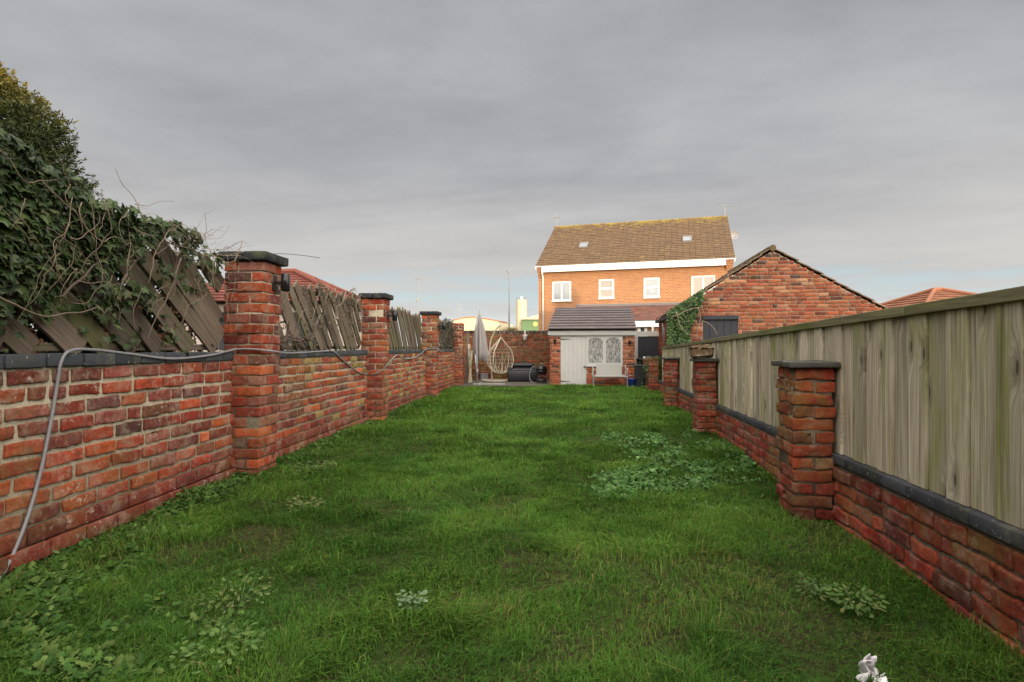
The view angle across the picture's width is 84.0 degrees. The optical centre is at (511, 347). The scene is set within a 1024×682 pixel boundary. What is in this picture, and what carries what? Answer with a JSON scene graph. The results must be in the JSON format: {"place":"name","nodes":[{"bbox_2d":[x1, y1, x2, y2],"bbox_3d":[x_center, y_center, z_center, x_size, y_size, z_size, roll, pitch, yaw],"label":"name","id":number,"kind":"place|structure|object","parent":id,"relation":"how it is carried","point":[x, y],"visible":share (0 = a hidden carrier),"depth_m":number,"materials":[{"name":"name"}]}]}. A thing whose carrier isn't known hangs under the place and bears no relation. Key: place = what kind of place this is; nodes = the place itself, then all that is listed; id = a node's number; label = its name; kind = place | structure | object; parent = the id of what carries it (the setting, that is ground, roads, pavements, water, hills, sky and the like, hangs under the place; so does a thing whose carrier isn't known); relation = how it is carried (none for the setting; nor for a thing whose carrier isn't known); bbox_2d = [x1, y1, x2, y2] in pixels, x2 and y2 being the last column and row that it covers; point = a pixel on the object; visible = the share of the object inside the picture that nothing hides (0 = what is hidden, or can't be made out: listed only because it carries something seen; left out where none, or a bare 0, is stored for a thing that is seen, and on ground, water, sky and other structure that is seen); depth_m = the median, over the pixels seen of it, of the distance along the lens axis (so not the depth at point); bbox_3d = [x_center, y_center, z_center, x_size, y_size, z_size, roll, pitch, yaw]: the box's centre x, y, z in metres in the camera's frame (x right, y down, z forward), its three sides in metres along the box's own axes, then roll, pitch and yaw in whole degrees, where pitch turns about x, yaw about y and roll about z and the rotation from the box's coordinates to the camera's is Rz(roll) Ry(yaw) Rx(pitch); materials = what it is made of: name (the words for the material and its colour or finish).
{"place":"outdoors","nodes":[
{"label":"outdoors","id":0,"kind":"place"},
{"bbox_2d":[0,382,1023,681],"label":"lawn","id":1,"kind":"structure","parent":0,"point":[598,637],"depth_m":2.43,"materials":[{"name":"plant"}]},
{"bbox_2d":[0,398,428,681],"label":"border weeds","id":2,"kind":"object","parent":1,"relation":"on","point":[70,663],"visible":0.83,"depth_m":2.29,"materials":[{"name":"green plant"}]},
{"bbox_2d":[167,622,266,673],"bbox_3d":[-0.982,1.010,1.906,0.285,0.087,0.290,0,0,0],"label":"weed plant","id":3,"kind":"object","parent":1,"relation":"on","point":[211,634],"visible":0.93,"depth_m":1.88,"materials":[{"name":"green plant"}]},
{"bbox_2d":[198,573,277,612],"bbox_3d":[-1.125,1.032,2.369,0.286,0.076,0.310,0,0,0],"label":"weed plant","id":4,"kind":"object","parent":1,"relation":"on","point":[238,597],"visible":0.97,"depth_m":2.37,"materials":[{"name":"green plant"}]},
{"bbox_2d":[286,495,325,511],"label":"weed plant","id":5,"kind":"object","parent":1,"relation":"on","point":[300,505],"visible":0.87,"depth_m":3.65,"materials":[{"name":"green plant"}]},
{"bbox_2d":[295,460,337,471],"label":"weed plant","id":6,"kind":"object","parent":1,"relation":"on","point":[333,465],"visible":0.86,"depth_m":4.87,"materials":[{"name":"green plant"}]},
{"bbox_2d":[395,589,427,610],"bbox_3d":[-0.390,0.987,2.218,0.134,0.081,0.131,0,0,0],"label":"weed plant","id":7,"kind":"object","parent":1,"relation":"on","point":[407,599],"visible":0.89,"depth_m":2.21,"materials":[{"name":"green plant"}]},
{"bbox_2d":[592,364,627,385],"bbox_3d":[2.554,0.738,14.868,0.895,0.628,0.509,0,0,5],"label":"garden bench","id":8,"kind":"object","parent":1,"relation":"on","point":[608,370],"visible":0.97,"depth_m":15.05,"materials":[{"name":"wood"}]},
{"bbox_2d":[626,375,636,385],"bbox_3d":[3.080,0.878,14.627,0.280,0.344,0.280,0,0,0],"label":"blue bucket","id":9,"kind":"object","parent":1,"relation":"on","point":[632,381],"visible":0.81,"depth_m":14.53,"materials":[{"name":"plastic"}]},
{"bbox_2d":[633,364,644,386],"bbox_3d":[3.281,0.740,14.683,0.274,0.620,0.341,0,0,8],"label":"wheelie bin","id":10,"kind":"object","parent":1,"relation":"on","point":[639,369],"visible":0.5,"depth_m":14.54,"materials":[{"name":"black plastic"}]},
{"bbox_2d":[643,359,647,386],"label":"stub wall","id":11,"kind":"structure","parent":1,"relation":"on","point":[645,379],"depth_m":14.60,"materials":[{"name":"brick"}]},
{"bbox_2d":[576,428,771,517],"bbox_3d":[1.425,1.036,5.273,1.607,0.160,3.663,0,0,9],"label":"clover patch","id":12,"kind":"object","parent":1,"relation":"on","point":[620,480],"visible":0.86,"depth_m":4.76,"materials":[{"name":"green plant"}]},
{"bbox_2d":[794,571,833,597],"bbox_3d":[1.255,1.004,2.375,0.162,0.083,0.143,0,0,-42],"label":"weed plant","id":13,"kind":"object","parent":1,"relation":"on","point":[812,585],"visible":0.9,"depth_m":2.38,"materials":[{"name":"green plant"}]},
{"bbox_2d":[648,357,1023,656],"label":"wall","id":14,"kind":"structure","parent":1,"relation":"on","point":[969,560],"depth_m":3.10,"materials":[{"name":"brick"}]},
{"bbox_2d":[637,355,661,388],"bbox_3d":[3.585,0.724,13.944,0.964,1.080,1.193,0,0,0],"label":"ivy","id":15,"kind":"object","parent":14,"relation":"attached to","point":[659,369],"visible":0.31,"depth_m":13.84,"materials":[{"name":"green plant"}]},
{"bbox_2d":[661,286,1023,528],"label":"board fence","id":16,"kind":"object","parent":14,"relation":"on","point":[928,395],"visible":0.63,"depth_m":2.55,"materials":[{"name":"beige wood"}]},
{"bbox_2d":[820,582,889,617],"bbox_3d":[1.349,0.999,2.230,0.231,0.078,0.237,0,0,0],"label":"weed plant","id":17,"kind":"object","parent":1,"relation":"on","point":[860,605],"visible":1,"depth_m":2.23,"materials":[{"name":"green plant"}]},
{"bbox_2d":[856,653,887,681],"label":"tissue","id":18,"kind":"object","parent":1,"relation":"on","point":[866,665],"visible":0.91,"depth_m":1.77,"materials":[{"name":"white paper"}]},
{"bbox_2d":[0,0,1023,346],"label":"sky","id":19,"kind":"structure","parent":0,"point":[878,145],"materials":[{"name":"grey"}]},
{"bbox_2d":[453,377,581,386],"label":"patio","id":20,"kind":"structure","parent":0,"point":[516,383],"depth_m":16.48,"materials":[{"name":"grey stone"}]},
{"bbox_2d":[465,333,469,381],"bbox_3d":[-1.333,0.291,17.025,0.092,1.464,0.288,0,0,8],"label":"plank","id":21,"kind":"object","parent":20,"relation":"on","point":[467,360],"visible":0.98,"depth_m":17.00,"materials":[{"name":"brown wood"}]},
{"bbox_2d":[468,344,471,382],"bbox_3d":[-1.247,0.453,16.875,0.072,1.141,0.300,0,0,-17],"label":"plank","id":22,"kind":"object","parent":20,"relation":"on","point":[469,353],"visible":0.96,"depth_m":16.90,"materials":[{"name":"beige wood"}]},
{"bbox_2d":[468,351,472,382],"bbox_3d":[-1.217,0.557,16.725,0.053,0.935,0.294,0,0,17],"label":"plank","id":23,"kind":"object","parent":20,"relation":"on","point":[470,367],"visible":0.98,"depth_m":16.71,"materials":[{"name":"beige wood"}]},
{"bbox_2d":[480,373,487,379],"bbox_3d":[-0.888,0.921,18.323,0.250,0.217,0.220,0,0,0],"label":"storage box","id":24,"kind":"object","parent":20,"relation":"on","point":[484,375],"visible":0.94,"depth_m":18.22,"materials":[{"name":"grey plastic"}]},
{"bbox_2d":[472,310,504,385],"bbox_3d":[-0.749,-0.024,16.150,0.868,2.122,0.851,0,0,-30],"label":"parasol","id":25,"kind":"object","parent":20,"relation":"on","point":[480,348],"visible":1,"depth_m":16.13,"materials":[{"name":"fabric"}]},
{"bbox_2d":[481,325,513,381],"bbox_3d":[-0.446,0.150,17.664,1.011,1.754,0.923,0,0,0],"label":"hanging chair","id":26,"kind":"object","parent":20,"relation":"on","point":[494,367],"visible":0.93,"depth_m":17.81,"materials":[{"name":"beige wicker"}]},
{"bbox_2d":[464,330,549,379],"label":"back wall","id":27,"kind":"structure","parent":20,"relation":"on","point":[534,347],"depth_m":18.30,"materials":[{"name":"brick"}]},
{"bbox_2d":[503,327,521,330],"bbox_3d":[0.052,-0.611,18.360,0.858,0.186,0.389,0,0,0],"label":"stonecrop","id":28,"kind":"object","parent":27,"relation":"on","point":[509,329],"visible":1,"depth_m":18.30,"materials":[{"name":"green plant"}]},
{"bbox_2d":[508,363,537,380],"bbox_3d":[0.325,0.740,17.642,0.916,0.560,0.740,0,0,0],"label":"garden sofa","id":29,"kind":"object","parent":20,"relation":"on","point":[519,372],"visible":0.91,"depth_m":17.27,"materials":[{"name":"black plastic"}]},
{"bbox_2d":[536,363,546,382],"bbox_3d":[0.866,0.742,16.687,0.330,0.582,0.347,0,0,0],"label":"kettle barbecue","id":30,"kind":"object","parent":20,"relation":"on","point":[541,370],"visible":1,"depth_m":16.57,"materials":[{"name":"black metal"}]},
{"bbox_2d":[547,307,636,385],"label":"shed","id":31,"kind":"structure","parent":20,"relation":"on","point":[607,334],"depth_m":15.65,"materials":[{"name":"brick"}]},
{"bbox_2d":[561,336,585,384],"bbox_3d":[1.683,0.339,15.658,0.682,1.361,0.084,0,0,9],"label":"door","id":32,"kind":"structure","parent":31,"relation":"in","point":[570,345],"depth_m":15.66,"materials":[{"name":"white wood"}]},
{"bbox_2d":[586,336,622,366],"bbox_3d":[2.523,0.084,15.523,0.974,0.850,0.102,0,0,9],"label":"window","id":33,"kind":"structure","parent":31,"relation":"in","point":[599,349],"depth_m":15.53,"materials":[{"name":"plastic"}]},
{"bbox_2d":[636,358,643,363],"bbox_3d":[4.004,0.681,17.114,0.497,0.739,0.554,0,0,8],"label":"wheelie bin","id":34,"kind":"object","parent":20,"relation":"on","point":[640,361],"visible":0.22,"depth_m":16.89,"materials":[{"name":"black plastic"}]},
{"bbox_2d":[635,331,658,363],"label":"gate","id":35,"kind":"structure","parent":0,"point":[646,343],"depth_m":17.55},
{"bbox_2d":[689,344,713,358],"bbox_3d":[2.318,0.044,6.951,0.283,0.179,0.213,0,0,10],"label":"planter bowl","id":36,"kind":"object","parent":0,"point":[701,351],"visible":1,"depth_m":6.86,"materials":[{"name":"brown stone"}]},
{"label":"ground","id":37,"kind":"structure","parent":0,"visible":0},
{"bbox_2d":[0,61,104,310],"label":"conifer","id":38,"kind":"object","parent":37,"relation":"on","point":[25,121],"visible":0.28,"depth_m":9.59,"materials":[{"name":"green plant"}]},
{"bbox_2d":[0,251,465,575],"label":"garden wall","id":39,"kind":"structure","parent":37,"relation":"on","point":[131,436],"depth_m":3.98,"materials":[{"name":"red brick"}]},
{"bbox_2d":[0,229,224,353],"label":"slat screen","id":40,"kind":"object","parent":39,"relation":"on","point":[62,334],"visible":0.54,"depth_m":3.67,"materials":[{"name":"brown wood"}]},
{"bbox_2d":[0,127,269,354],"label":"ivy","id":41,"kind":"object","parent":39,"relation":"on","point":[54,241],"visible":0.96,"depth_m":2.97,"materials":[{"name":"green plant"}]},
{"bbox_2d":[0,348,443,578],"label":"cable","id":42,"kind":"object","parent":39,"relation":"attached to","point":[43,458],"visible":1,"depth_m":2.95,"materials":[{"name":"grey plastic"}]},
{"bbox_2d":[272,273,289,291],"bbox_3d":[-1.943,-0.550,4.791,0.143,0.150,0.072,0,0,3],"label":"wall lamp","id":43,"kind":"object","parent":39,"relation":"attached to","point":[284,282],"visible":1,"depth_m":4.76,"materials":[{"name":"black plastic"}]},
{"bbox_2d":[279,280,361,350],"bbox_3d":[-2.266,-0.351,6.526,0.076,0.810,3.208,0,0,3],"label":"slat screen","id":44,"kind":"object","parent":39,"relation":"on","point":[298,292],"visible":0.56,"depth_m":6.63,"materials":[{"name":"brown wood"}]},
{"bbox_2d":[279,278,366,350],"bbox_3d":[-2.214,-0.258,6.516,0.196,1.088,3.155,0,0,4],"label":"bare vine","id":45,"kind":"object","parent":44,"relation":"attached to","point":[285,340],"visible":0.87,"depth_m":6.36,"materials":[{"name":"brown plant"}]},
{"bbox_2d":[387,310,396,320],"bbox_3d":[-1.742,-0.470,8.281,0.143,0.150,0.072,0,0,3],"label":"wall lamp","id":46,"kind":"object","parent":39,"relation":"attached to","point":[394,315],"visible":1,"depth_m":8.25,"materials":[{"name":"black plastic"}]},
{"bbox_2d":[389,306,421,349],"bbox_3d":[-2.050,-0.353,10.273,0.074,0.804,3.714,0,0,3],"label":"slat screen","id":47,"kind":"object","parent":39,"relation":"on","point":[412,325],"visible":0.62,"depth_m":10.66,"materials":[{"name":"brown wood"}]},
{"bbox_2d":[439,319,451,348],"bbox_3d":[-1.819,-0.348,14.220,0.077,0.793,3.621,0,0,3],"label":"slat screen","id":48,"kind":"object","parent":39,"relation":"on","point":[441,335],"visible":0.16,"depth_m":14.52,"materials":[{"name":"wood"}]},
{"bbox_2d":[439,316,457,349],"bbox_3d":[-1.674,-0.369,14.859,0.234,0.861,2.310,0,0,3],"label":"dry vine bundle","id":49,"kind":"object","parent":48,"relation":"attached to","point":[450,332],"visible":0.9,"depth_m":14.92,"materials":[{"name":"brown plant"}]},
{"bbox_2d":[159,268,361,351],"bbox_3d":[-7.641,-0.753,19.000,6.127,3.806,5.327,0,0,0],"label":"red roof bungalow","id":50,"kind":"object","parent":37,"relation":"on","point":[302,278],"visible":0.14,"depth_m":17.17,"materials":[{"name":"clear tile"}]},
{"bbox_2d":[219,312,224,349],"bbox_3d":[-8.041,-0.500,16.770,1.200,1.100,0.040,0,0,0],"label":"window","id":51,"kind":"structure","parent":50,"relation":"in","point":[221,346],"depth_m":16.75,"materials":[{"name":"grey glass"}]},
{"bbox_2d":[286,312,327,349],"bbox_3d":[-6.041,-0.500,16.770,1.200,1.100,0.040,0,0,0],"label":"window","id":52,"kind":"structure","parent":50,"relation":"in","point":[294,313],"depth_m":16.75,"materials":[{"name":"grey glass"}]},
{"bbox_2d":[453,316,515,330],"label":"warehouse","id":53,"kind":"structure","parent":37,"relation":"on","point":[489,324],"depth_m":90.00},
{"bbox_2d":[506,270,509,327],"bbox_3d":[-0.275,-2.217,40.000,0.292,6.535,0.150,0,0,0],"label":"street lamp","id":54,"kind":"object","parent":37,"relation":"on","point":[509,302],"visible":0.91,"depth_m":39.96,"materials":[{"name":"grey metal"}]},
{"bbox_2d":[516,296,526,330],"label":"silo","id":55,"kind":"object","parent":37,"relation":"on","point":[521,308],"visible":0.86,"depth_m":79.40,"materials":[{"name":"metal"}]},
{"bbox_2d":[521,314,538,330],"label":"green building","id":56,"kind":"structure","parent":37,"relation":"on","point":[531,323],"depth_m":78.00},
{"bbox_2d":[535,215,735,370],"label":"brick house","id":57,"kind":"structure","parent":37,"relation":"on","point":[648,272],"depth_m":29.20,"materials":[{"name":"brown tile"}]},
{"bbox_2d":[551,281,571,301],"bbox_3d":[2.586,-2.934,29.637,1.068,1.050,0.120,0,0,17],"label":"window","id":58,"kind":"structure","parent":57,"relation":"in","point":[561,291],"depth_m":29.63,"materials":[{"name":"white plastic"}]},
{"bbox_2d":[598,279,614,298],"bbox_3d":[4.811,-2.988,28.973,0.848,1.007,0.120,0,0,17],"label":"window","id":59,"kind":"structure","parent":57,"relation":"in","point":[606,286],"depth_m":28.97,"materials":[{"name":"white plastic"}]},
{"bbox_2d":[637,327,646,330],"bbox_3d":[5.858,-0.034,25.588,0.434,2.169,0.068,0,0,17],"label":"back door","id":60,"kind":"structure","parent":57,"relation":"in","point":[638,328],"depth_m":25.56,"materials":[{"name":"white plastic"}]},
{"bbox_2d":[643,278,659,297],"bbox_3d":[6.956,-2.984,28.333,0.846,1.018,0.120,0,0,17],"label":"window","id":61,"kind":"structure","parent":57,"relation":"in","point":[651,285],"depth_m":28.33,"materials":[{"name":"white plastic"}]},
{"bbox_2d":[692,275,714,294],"bbox_3d":[9.294,-2.990,27.662,1.078,1.032,0.070,0,0,17],"label":"window","id":62,"kind":"structure","parent":57,"relation":"in","point":[698,282],"depth_m":27.68,"materials":[{"name":"white plastic"}]},
{"bbox_2d":[731,231,737,238],"bbox_3d":[11.776,-6.050,30.530,0.635,0.484,0.328,0,0,37],"label":"satellite dish","id":63,"kind":"object","parent":57,"relation":"attached to","point":[734,234],"visible":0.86,"depth_m":30.50,"materials":[{"name":"white metal"}]},
{"bbox_2d":[655,245,887,356],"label":"brick garage","id":64,"kind":"structure","parent":37,"relation":"on","point":[771,286],"depth_m":12.55,"materials":[{"name":"red brick"}]},
{"bbox_2d":[662,323,664,345],"bbox_3d":[3.992,-0.318,15.000,0.090,0.670,0.060,0,0,0],"label":"waste pipe","id":65,"kind":"object","parent":64,"relation":"attached to","point":[663,331],"visible":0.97,"depth_m":14.98,"materials":[{"name":"grey plastic"}]},
{"bbox_2d":[666,289,717,345],"bbox_3d":[3.951,-0.679,12.620,1.103,1.295,0.357,0,0,0],"label":"garage ivy","id":66,"kind":"object","parent":64,"relation":"attached to","point":[679,326],"visible":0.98,"depth_m":12.55,"materials":[{"name":"green plant"}]},
{"bbox_2d":[880,287,977,308],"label":"tile roof house","id":67,"kind":"structure","parent":37,"relation":"on","point":[933,294],"depth_m":24.96,"materials":[{"name":"tile"}]},
{"label":"road","id":68,"kind":"structure","parent":0,"visible":0},
{"bbox_2d":[416,278,418,313],"bbox_3d":[-4.828,-1.483,30.000,0.678,5.067,0.300,0,0,0],"label":"radio mast","id":69,"kind":"object","parent":68,"relation":"on","point":[417,299],"visible":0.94,"depth_m":29.98,"materials":[{"name":"metal"}]}
]}

